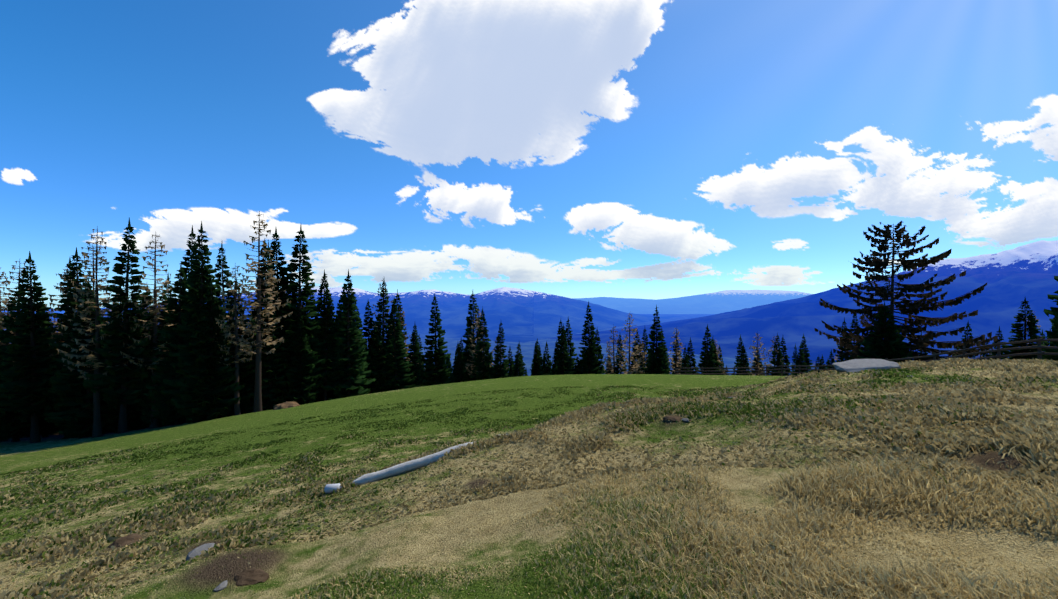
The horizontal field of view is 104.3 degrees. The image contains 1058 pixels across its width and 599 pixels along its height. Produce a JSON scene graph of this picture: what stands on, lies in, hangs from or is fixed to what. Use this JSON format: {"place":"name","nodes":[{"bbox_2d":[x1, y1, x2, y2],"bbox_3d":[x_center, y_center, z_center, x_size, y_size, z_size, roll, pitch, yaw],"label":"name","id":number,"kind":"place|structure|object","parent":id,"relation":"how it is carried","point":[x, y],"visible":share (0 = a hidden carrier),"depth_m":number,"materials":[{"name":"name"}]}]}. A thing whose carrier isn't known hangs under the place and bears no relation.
{"place":"outdoors","nodes":[
{"label":"outdoors","id":0,"kind":"place"},
{"bbox_2d":[4,287,680,342],"bbox_3d":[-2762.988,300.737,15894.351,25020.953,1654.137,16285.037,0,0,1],"label":"mountain","id":1,"kind":"structure","parent":0,"point":[522,315],"depth_m":13232.03,"materials":[{"name":"stone"}]},
{"bbox_2d":[0,308,1057,598],"bbox_3d":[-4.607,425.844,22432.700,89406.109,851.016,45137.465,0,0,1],"label":"ground","id":2,"kind":"structure","parent":0,"point":[54,450],"depth_m":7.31,"materials":[{"name":"plant"}]},
{"bbox_2d":[0,268,16,344],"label":"conifer tree","id":3,"kind":"object","parent":2,"relation":"on","point":[1,276],"visible":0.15,"depth_m":54.31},
{"bbox_2d":[0,302,21,441],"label":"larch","id":4,"kind":"object","parent":2,"relation":"on","point":[4,312],"visible":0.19,"depth_m":48.06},
{"bbox_2d":[0,281,44,441],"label":"spruce","id":5,"kind":"object","parent":2,"relation":"on","point":[7,431],"visible":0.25,"depth_m":46.78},
{"bbox_2d":[0,261,46,361],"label":"conifer tree","id":6,"kind":"object","parent":2,"relation":"on","point":[12,277],"visible":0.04,"depth_m":52.02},
{"bbox_2d":[1,281,58,437],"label":"spruce","id":7,"kind":"object","parent":2,"relation":"on","point":[40,421],"visible":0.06,"depth_m":48.94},
{"bbox_2d":[0,251,63,442],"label":"spruce","id":8,"kind":"object","parent":2,"relation":"on","point":[31,401],"visible":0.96,"depth_m":45.08,"materials":[{"name":"plant"}]},
{"bbox_2d":[20,297,59,437],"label":"spruce","id":9,"kind":"object","parent":2,"relation":"on","point":[46,431],"visible":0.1,"depth_m":49.73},
{"bbox_2d":[36,267,80,355],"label":"conifer tree","id":10,"kind":"object","parent":2,"relation":"on","point":[62,291],"visible":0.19,"depth_m":49.82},
{"bbox_2d":[53,258,78,340],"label":"spruce","id":11,"kind":"object","parent":2,"relation":"on","point":[61,301],"visible":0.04,"depth_m":52.68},
{"bbox_2d":[41,247,102,428],"bbox_3d":[-51.266,4.966,47.344,6.374,21.942,5.866,0,0,17],"label":"spruce","id":12,"kind":"object","parent":2,"relation":"on","point":[73,273],"visible":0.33,"depth_m":46.26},
{"bbox_2d":[50,284,109,438],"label":"spruce","id":13,"kind":"object","parent":2,"relation":"on","point":[61,426],"depth_m":46.36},
{"bbox_2d":[44,279,118,438],"bbox_3d":[-49.462,6.628,46.291,5.830,17.998,6.285,0,0,-12],"label":"spruce","id":14,"kind":"object","parent":2,"relation":"on","point":[77,420],"visible":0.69,"depth_m":45.09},
{"bbox_2d":[58,246,118,335],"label":"conifer tree","id":15,"kind":"object","parent":2,"relation":"on","point":[94,275],"visible":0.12,"depth_m":50.91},
{"bbox_2d":[57,226,137,437],"bbox_3d":[-47.007,3.558,44.994,6.230,23.191,6.314,0,0,-21],"label":"conifer tree","id":16,"kind":"object","parent":2,"relation":"on","point":[97,428],"visible":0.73,"depth_m":44.65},
{"bbox_2d":[82,217,156,433],"bbox_3d":[-45.570,2.912,46.086,6.755,24.414,6.217,0,0,33],"label":"spruce","id":17,"kind":"object","parent":2,"relation":"on","point":[124,395],"visible":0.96,"depth_m":45.71,"materials":[{"name":"plant"}]},
{"bbox_2d":[111,294,129,342],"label":"spruce","id":18,"kind":"object","parent":2,"relation":"on","point":[122,318],"visible":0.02,"depth_m":53.50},
{"bbox_2d":[108,533,141,547],"bbox_3d":[-7.881,4.733,8.030,0.479,0.160,0.466,0,0,-39],"label":"rock","id":19,"kind":"object","parent":2,"relation":"on","point":[126,540],"visible":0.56,"depth_m":8.00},
{"bbox_2d":[104,307,149,432],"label":"spruce","id":20,"kind":"object","parent":2,"relation":"on","point":[137,423],"visible":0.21,"depth_m":47.76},
{"bbox_2d":[134,292,152,427],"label":"spruce","id":21,"kind":"object","parent":2,"relation":"on","point":[148,313],"visible":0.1,"depth_m":51.57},
{"bbox_2d":[120,234,181,428],"bbox_3d":[-42.871,3.542,47.301,6.365,22.792,6.134,0,0,37],"label":"conifer tree","id":22,"kind":"object","parent":2,"relation":"on","point":[154,310],"visible":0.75,"depth_m":47.04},
{"bbox_2d":[136,290,175,426],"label":"spruce","id":23,"kind":"object","parent":2,"relation":"on","point":[146,411],"visible":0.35,"depth_m":47.41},
{"bbox_2d":[159,274,175,425],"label":"spruce","id":24,"kind":"object","parent":2,"relation":"on","point":[168,286],"visible":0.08,"depth_m":55.63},
{"bbox_2d":[143,265,196,424],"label":"spruce","id":25,"kind":"object","parent":2,"relation":"on","point":[165,412],"visible":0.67,"depth_m":46.28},
{"bbox_2d":[163,225,206,423],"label":"spruce","id":26,"kind":"object","parent":2,"relation":"on","point":[186,259],"visible":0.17,"depth_m":50.92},
{"bbox_2d":[161,221,234,419],"bbox_3d":[-37.158,2.492,46.788,6.549,22.946,6.790,0,0,-24],"label":"spruce","id":27,"kind":"object","parent":2,"relation":"on","point":[191,315],"visible":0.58,"depth_m":45.89,"materials":[{"name":"plant"}]},
{"bbox_2d":[186,543,214,560],"bbox_3d":[-4.619,3.607,5.812,0.339,0.182,0.430,0,0,10],"label":"stone","id":28,"kind":"object","parent":2,"relation":"on","point":[196,551],"visible":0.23,"depth_m":5.78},
{"bbox_2d":[174,278,243,423],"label":"spruce","id":29,"kind":"object","parent":2,"relation":"on","point":[219,409],"visible":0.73,"depth_m":45.69,"materials":[{"name":"plant"}]},
{"bbox_2d":[213,580,227,591],"bbox_3d":[-3.522,3.288,4.699,0.131,0.079,0.138,0,0,-39],"label":"stone","id":30,"kind":"object","parent":2,"relation":"on","point":[221,586],"visible":0.85,"depth_m":4.67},
{"bbox_2d":[214,243,239,394],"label":"spruce","id":31,"kind":"object","parent":2,"relation":"on","point":[223,265],"visible":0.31,"depth_m":54.56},
{"bbox_2d":[212,266,262,415],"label":"larch","id":32,"kind":"object","parent":2,"relation":"on","point":[237,361],"visible":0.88,"depth_m":47.23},
{"bbox_2d":[218,277,261,416],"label":"spruce","id":33,"kind":"object","parent":2,"relation":"on","point":[246,400],"visible":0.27,"depth_m":49.12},
{"bbox_2d":[239,318,256,391],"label":"spruce","id":34,"kind":"object","parent":2,"relation":"on","point":[252,321],"visible":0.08,"depth_m":52.67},
{"bbox_2d":[234,568,268,585],"bbox_3d":[-3.322,3.304,4.889,0.406,0.105,0.336,0,0,1],"label":"rock","id":35,"kind":"object","parent":2,"relation":"on","point":[252,576],"visible":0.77,"depth_m":4.85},
{"bbox_2d":[223,211,292,412],"bbox_3d":[-31.468,1.442,47.861,6.774,23.613,6.372,0,0,-3],"label":"conifer tree","id":36,"kind":"object","parent":2,"relation":"on","point":[257,406],"visible":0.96,"depth_m":47.84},
{"bbox_2d":[247,239,276,410],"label":"spruce","id":37,"kind":"object","parent":2,"relation":"on","point":[269,248],"visible":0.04,"depth_m":58.09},
{"bbox_2d":[245,239,282,338],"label":"spruce","id":38,"kind":"object","parent":2,"relation":"on","point":[262,269],"visible":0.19,"depth_m":56.30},
{"bbox_2d":[248,291,294,410],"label":"spruce","id":39,"kind":"object","parent":2,"relation":"on","point":[273,399],"visible":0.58,"depth_m":50.23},
{"bbox_2d":[250,268,295,408],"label":"spruce","id":40,"kind":"object","parent":2,"relation":"on","point":[279,325],"visible":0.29,"depth_m":51.83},
{"bbox_2d":[251,228,302,394],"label":"spruce","id":41,"kind":"object","parent":2,"relation":"on","point":[274,246],"visible":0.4,"depth_m":52.16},
{"bbox_2d":[273,401,299,409],"bbox_3d":[-25.840,11.293,43.818,2.689,0.871,2.066,0,0,1],"label":"rock","id":42,"kind":"object","parent":2,"relation":"on","point":[286,404],"visible":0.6,"depth_m":43.34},
{"bbox_2d":[270,225,331,401],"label":"spruce","id":43,"kind":"object","parent":2,"relation":"on","point":[306,292],"visible":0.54,"depth_m":53.20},
{"bbox_2d":[285,314,319,404],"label":"spruce","id":44,"kind":"object","parent":2,"relation":"on","point":[301,395],"visible":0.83,"depth_m":51.48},
{"bbox_2d":[301,281,319,399],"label":"spruce","id":45,"kind":"object","parent":2,"relation":"on","point":[310,299],"visible":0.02,"depth_m":60.35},
{"bbox_2d":[310,269,339,401],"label":"spruce","id":46,"kind":"object","parent":2,"relation":"on","point":[323,285],"visible":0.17,"depth_m":59.03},
{"bbox_2d":[312,287,342,400],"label":"spruce","id":47,"kind":"object","parent":2,"relation":"on","point":[335,368],"visible":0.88,"depth_m":54.86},
{"bbox_2d":[324,483,341,492],"bbox_3d":[-4.396,4.249,9.260,0.364,0.208,0.200,0,0,-6],"label":"log","id":48,"kind":"object","parent":2,"relation":"on","point":[328,488],"visible":0.69,"depth_m":9.19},
{"bbox_2d":[320,290,353,397],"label":"spruce","id":49,"kind":"object","parent":2,"relation":"on","point":[336,320],"visible":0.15,"depth_m":59.88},
{"bbox_2d":[321,269,375,399],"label":"spruce","id":50,"kind":"object","parent":2,"relation":"on","point":[343,386],"visible":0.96,"depth_m":56.30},
{"bbox_2d":[344,295,371,388],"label":"spruce","id":51,"kind":"object","parent":2,"relation":"on","point":[367,357],"visible":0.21,"depth_m":60.91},
{"bbox_2d":[361,300,384,393],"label":"spruce","id":52,"kind":"object","parent":2,"relation":"on","point":[372,333],"visible":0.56,"depth_m":62.93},
{"bbox_2d":[370,280,393,356],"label":"conifer tree","id":53,"kind":"object","parent":2,"relation":"on","point":[378,309],"visible":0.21,"depth_m":70.40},
{"bbox_2d":[367,280,399,392],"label":"spruce","id":54,"kind":"object","parent":2,"relation":"on","point":[379,322],"visible":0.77,"depth_m":63.39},
{"bbox_2d":[376,298,416,390],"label":"spruce","id":55,"kind":"object","parent":2,"relation":"on","point":[399,350],"visible":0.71,"depth_m":64.11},
{"bbox_2d":[390,289,412,383],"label":"spruce","id":56,"kind":"object","parent":2,"relation":"on","point":[402,318],"visible":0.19,"depth_m":72.99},
{"bbox_2d":[395,308,418,376],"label":"conifer tree","id":57,"kind":"object","parent":2,"relation":"on","point":[405,334],"visible":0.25,"depth_m":72.23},
{"bbox_2d":[353,442,472,484],"bbox_3d":[-2.561,3.804,9.539,2.875,0.865,0.278,0,0,-8],"label":"fallen log","id":58,"kind":"object","parent":2,"relation":"on","point":[404,467],"visible":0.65,"depth_m":9.43,"materials":[{"name":"grey wood"}]},
{"bbox_2d":[403,327,425,386],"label":"spruce","id":59,"kind":"object","parent":2,"relation":"on","point":[415,357],"visible":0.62,"depth_m":67.21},
{"bbox_2d":[409,324,419,378],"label":"spruce","id":60,"kind":"object","parent":2,"relation":"on","point":[415,326],"visible":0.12,"depth_m":86.46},
{"bbox_2d":[419,294,452,385],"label":"spruce","id":61,"kind":"object","parent":2,"relation":"on","point":[434,374],"visible":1,"depth_m":70.02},
{"bbox_2d":[452,344,460,377],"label":"spruce","id":62,"kind":"object","parent":2,"relation":"on","point":[456,354],"visible":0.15,"depth_m":78.97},
{"bbox_2d":[453,342,468,382],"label":"spruce","id":63,"kind":"object","parent":2,"relation":"on","point":[458,371],"visible":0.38,"depth_m":74.04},
{"bbox_2d":[452,338,470,382],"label":"spruce","id":64,"kind":"object","parent":2,"relation":"on","point":[462,346],"visible":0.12,"depth_m":78.24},
{"bbox_2d":[455,292,485,382],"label":"spruce","id":65,"kind":"object","parent":2,"relation":"on","point":[470,323],"visible":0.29,"depth_m":77.95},
{"bbox_2d":[465,307,490,379],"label":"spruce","id":66,"kind":"object","parent":2,"relation":"on","point":[476,339],"visible":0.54,"depth_m":75.44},
{"bbox_2d":[469,308,495,380],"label":"spruce","id":67,"kind":"object","parent":2,"relation":"on","point":[487,372],"visible":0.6,"depth_m":73.96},
{"bbox_2d":[489,323,511,378],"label":"spruce","id":68,"kind":"object","parent":2,"relation":"on","point":[500,371],"visible":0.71,"depth_m":74.01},
{"bbox_2d":[507,348,513,375],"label":"spruce","id":69,"kind":"object","parent":2,"relation":"on","point":[509,356],"visible":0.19,"depth_m":89.94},
{"bbox_2d":[512,350,524,376],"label":"spruce","id":70,"kind":"object","parent":2,"relation":"on","point":[516,365],"visible":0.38,"depth_m":75.13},
{"bbox_2d":[512,343,526,376],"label":"spruce","id":71,"kind":"object","parent":2,"relation":"on","point":[521,356],"visible":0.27,"depth_m":77.94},
{"bbox_2d":[0,357,1057,598],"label":"grass tufts","id":72,"kind":"object","parent":2,"relation":"on","point":[936,397],"visible":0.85,"depth_m":8.66,"materials":[{"name":"plant"}]},
{"bbox_2d":[531,343,541,375],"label":"spruce","id":73,"kind":"object","parent":2,"relation":"on","point":[535,365],"visible":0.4,"depth_m":80.08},
{"bbox_2d":[539,342,552,374],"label":"spruce","id":74,"kind":"object","parent":2,"relation":"on","point":[545,367],"visible":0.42,"depth_m":75.91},
{"bbox_2d":[551,341,561,373],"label":"spruce","id":75,"kind":"object","parent":2,"relation":"on","point":[554,357],"visible":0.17,"depth_m":81.21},
{"bbox_2d":[554,320,567,365],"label":"spruce","id":76,"kind":"object","parent":2,"relation":"on","point":[559,331],"visible":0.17,"depth_m":83.67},
{"bbox_2d":[551,323,572,374],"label":"spruce","id":77,"kind":"object","parent":2,"relation":"on","point":[561,355],"visible":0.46,"depth_m":76.05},
{"bbox_2d":[561,318,576,374],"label":"spruce","id":78,"kind":"object","parent":2,"relation":"on","point":[571,352],"visible":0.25,"depth_m":81.96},
{"bbox_2d":[573,356,581,373],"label":"spruce","id":79,"kind":"object","parent":2,"relation":"on","point":[576,367],"visible":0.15,"depth_m":76.98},
{"bbox_2d":[576,301,602,373],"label":"spruce","id":80,"kind":"object","parent":2,"relation":"on","point":[590,350],"visible":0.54,"depth_m":77.17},
{"bbox_2d":[590,329,604,373],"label":"spruce","id":81,"kind":"object","parent":2,"relation":"on","point":[600,355],"visible":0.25,"depth_m":78.25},
{"bbox_2d":[604,324,623,373],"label":"larch","id":82,"kind":"object","parent":2,"relation":"on","point":[610,368],"visible":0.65,"depth_m":84.05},
{"bbox_2d":[613,335,627,373],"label":"spruce","id":83,"kind":"object","parent":2,"relation":"on","point":[617,371],"visible":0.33,"depth_m":82.92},
{"bbox_2d":[617,313,644,373],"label":"conifer tree","id":84,"kind":"object","parent":2,"relation":"on","point":[628,365],"visible":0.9,"depth_m":77.01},
{"bbox_2d":[630,329,644,372],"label":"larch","id":85,"kind":"object","parent":2,"relation":"on","point":[636,344],"visible":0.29,"depth_m":87.32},
{"bbox_2d":[632,340,647,373],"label":"conifer tree","id":86,"kind":"object","parent":2,"relation":"on","point":[640,354],"visible":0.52,"depth_m":83.09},
{"bbox_2d":[641,329,649,372],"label":"spruce","id":87,"kind":"object","parent":2,"relation":"on","point":[645,341],"visible":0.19,"depth_m":87.57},
{"bbox_2d":[645,341,659,373],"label":"spruce","id":88,"kind":"object","parent":2,"relation":"on","point":[652,358],"visible":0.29,"depth_m":76.89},
{"bbox_2d":[643,304,669,373],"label":"spruce","id":89,"kind":"object","parent":2,"relation":"on","point":[661,360],"visible":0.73,"depth_m":77.75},
{"bbox_2d":[663,415,681,421],"bbox_3d":[3.127,2.576,8.913,0.417,0.099,0.336,0,0,1],"label":"rock","id":90,"kind":"object","parent":2,"relation":"on","point":[671,418],"visible":0.81,"depth_m":8.84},
{"bbox_2d":[667,327,686,373],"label":"larch","id":91,"kind":"object","parent":2,"relation":"on","point":[676,355],"visible":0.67,"depth_m":82.02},
{"bbox_2d":[670,336,683,372],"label":"spruce","id":92,"kind":"object","parent":2,"relation":"on","point":[678,351],"visible":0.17,"depth_m":93.90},
{"bbox_2d":[680,348,689,373],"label":"spruce","id":93,"kind":"object","parent":2,"relation":"on","point":[685,353],"visible":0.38,"depth_m":78.22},
{"bbox_2d":[684,337,697,373],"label":"spruce","id":94,"kind":"object","parent":2,"relation":"on","point":[692,359],"visible":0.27,"depth_m":82.13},
{"bbox_2d":[695,324,718,374],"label":"spruce","id":95,"kind":"object","parent":2,"relation":"on","point":[703,363],"visible":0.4,"depth_m":77.57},
{"bbox_2d":[708,338,722,374],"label":"spruce","id":96,"kind":"object","parent":2,"relation":"on","point":[717,364],"visible":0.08,"depth_m":78.24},
{"bbox_2d":[716,344,725,374],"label":"spruce","id":97,"kind":"object","parent":2,"relation":"on","point":[720,356],"visible":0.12,"depth_m":81.31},
{"bbox_2d":[733,334,749,371],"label":"spruce","id":98,"kind":"object","parent":2,"relation":"on","point":[739,353],"visible":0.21,"depth_m":83.82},
{"bbox_2d":[736,343,751,374],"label":"spruce","id":99,"kind":"object","parent":2,"relation":"on","point":[745,360],"visible":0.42,"depth_m":78.85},
{"bbox_2d":[751,349,761,375],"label":"spruce","id":100,"kind":"object","parent":2,"relation":"on","point":[755,365],"visible":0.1,"depth_m":91.89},
{"bbox_2d":[744,333,769,375],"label":"larch","id":101,"kind":"object","parent":2,"relation":"on","point":[754,353],"visible":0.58,"depth_m":78.83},
{"bbox_2d":[766,336,785,375],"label":"larch","id":102,"kind":"object","parent":2,"relation":"on","point":[771,350],"visible":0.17,"depth_m":80.99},
{"bbox_2d":[768,332,785,375],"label":"spruce","id":103,"kind":"object","parent":2,"relation":"on","point":[774,361],"visible":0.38,"depth_m":76.57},
{"bbox_2d":[778,337,792,375],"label":"spruce","id":104,"kind":"object","parent":2,"relation":"on","point":[785,359],"visible":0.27,"depth_m":81.67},
{"bbox_2d":[791,343,797,373],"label":"spruce","id":105,"kind":"object","parent":2,"relation":"on","point":[795,354],"visible":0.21,"depth_m":86.64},
{"bbox_2d":[792,344,806,375],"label":"spruce","id":106,"kind":"object","parent":2,"relation":"on","point":[799,360],"visible":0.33,"depth_m":77.47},
{"bbox_2d":[794,334,813,374],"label":"spruce","id":107,"kind":"object","parent":2,"relation":"on","point":[806,359],"visible":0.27,"depth_m":79.02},
{"bbox_2d":[827,349,835,370],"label":"spruce","id":108,"kind":"object","parent":2,"relation":"on","point":[831,359],"visible":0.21,"depth_m":79.66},
{"bbox_2d":[834,317,852,362],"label":"spruce","id":109,"kind":"object","parent":2,"relation":"on","point":[842,357],"visible":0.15,"depth_m":76.93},
{"bbox_2d":[846,315,860,359],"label":"spruce","id":110,"kind":"object","parent":2,"relation":"on","point":[854,325],"visible":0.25,"depth_m":78.06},
{"bbox_2d":[673,336,1057,375],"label":"fence","id":111,"kind":"object","parent":2,"relation":"on","point":[1039,353],"visible":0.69,"depth_m":25.16,"materials":[{"name":"brown wood"}]},
{"bbox_2d":[832,359,900,372],"bbox_3d":[15.105,3.085,18.393,2.717,0.763,1.785,-3,4,-11],"label":"boulder","id":112,"kind":"object","parent":2,"relation":"on","point":[855,365],"visible":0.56,"depth_m":18.09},
{"bbox_2d":[857,301,912,362],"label":"conifer tree","id":113,"kind":"object","parent":2,"relation":"on","point":[891,344],"visible":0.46,"depth_m":51.20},
{"bbox_2d":[814,221,997,361],"bbox_3d":[48.172,0.986,53.365,16.508,22.260,17.687,0,0,-13],"label":"conifer tree","id":114,"kind":"object","parent":2,"relation":"on","point":[879,264],"visible":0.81,"depth_m":52.41,"materials":[{"name":"plant"}]},
{"bbox_2d":[955,321,975,358],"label":"spruce","id":115,"kind":"object","parent":2,"relation":"on","point":[969,337],"visible":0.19,"depth_m":76.19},
{"bbox_2d":[991,326,1008,358],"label":"spruce","id":116,"kind":"object","parent":2,"relation":"on","point":[1000,335],"visible":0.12,"depth_m":79.89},
{"bbox_2d":[1001,297,1048,360],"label":"spruce","id":117,"kind":"object","parent":2,"relation":"on","point":[1030,325],"visible":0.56,"depth_m":45.70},
{"bbox_2d":[1041,276,1057,360],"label":"spruce","id":118,"kind":"object","parent":2,"relation":"on","point":[1053,334],"visible":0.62,"depth_m":33.15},
{"bbox_2d":[0,0,1057,308],"label":"sky","id":119,"kind":"structure","parent":0,"point":[118,110],"materials":[{"name":"blue"}]},
{"bbox_2d":[1,0,1057,287],"bbox_3d":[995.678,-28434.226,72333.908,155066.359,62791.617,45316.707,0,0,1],"label":"cloud","id":120,"kind":"structure","parent":0,"point":[453,82],"depth_m":80882.62,"materials":[{"name":"white"}]},
{"bbox_2d":[571,290,811,313],"bbox_3d":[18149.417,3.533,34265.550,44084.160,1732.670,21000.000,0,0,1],"label":"mountain","id":121,"kind":"structure","parent":0,"point":[718,302],"depth_m":30906.60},
{"bbox_2d":[548,240,1057,364],"bbox_3d":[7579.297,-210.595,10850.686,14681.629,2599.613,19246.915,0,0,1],"label":"mountain","id":122,"kind":"structure","parent":0,"point":[1013,278],"depth_m":7524.88,"materials":[{"name":"stone"}]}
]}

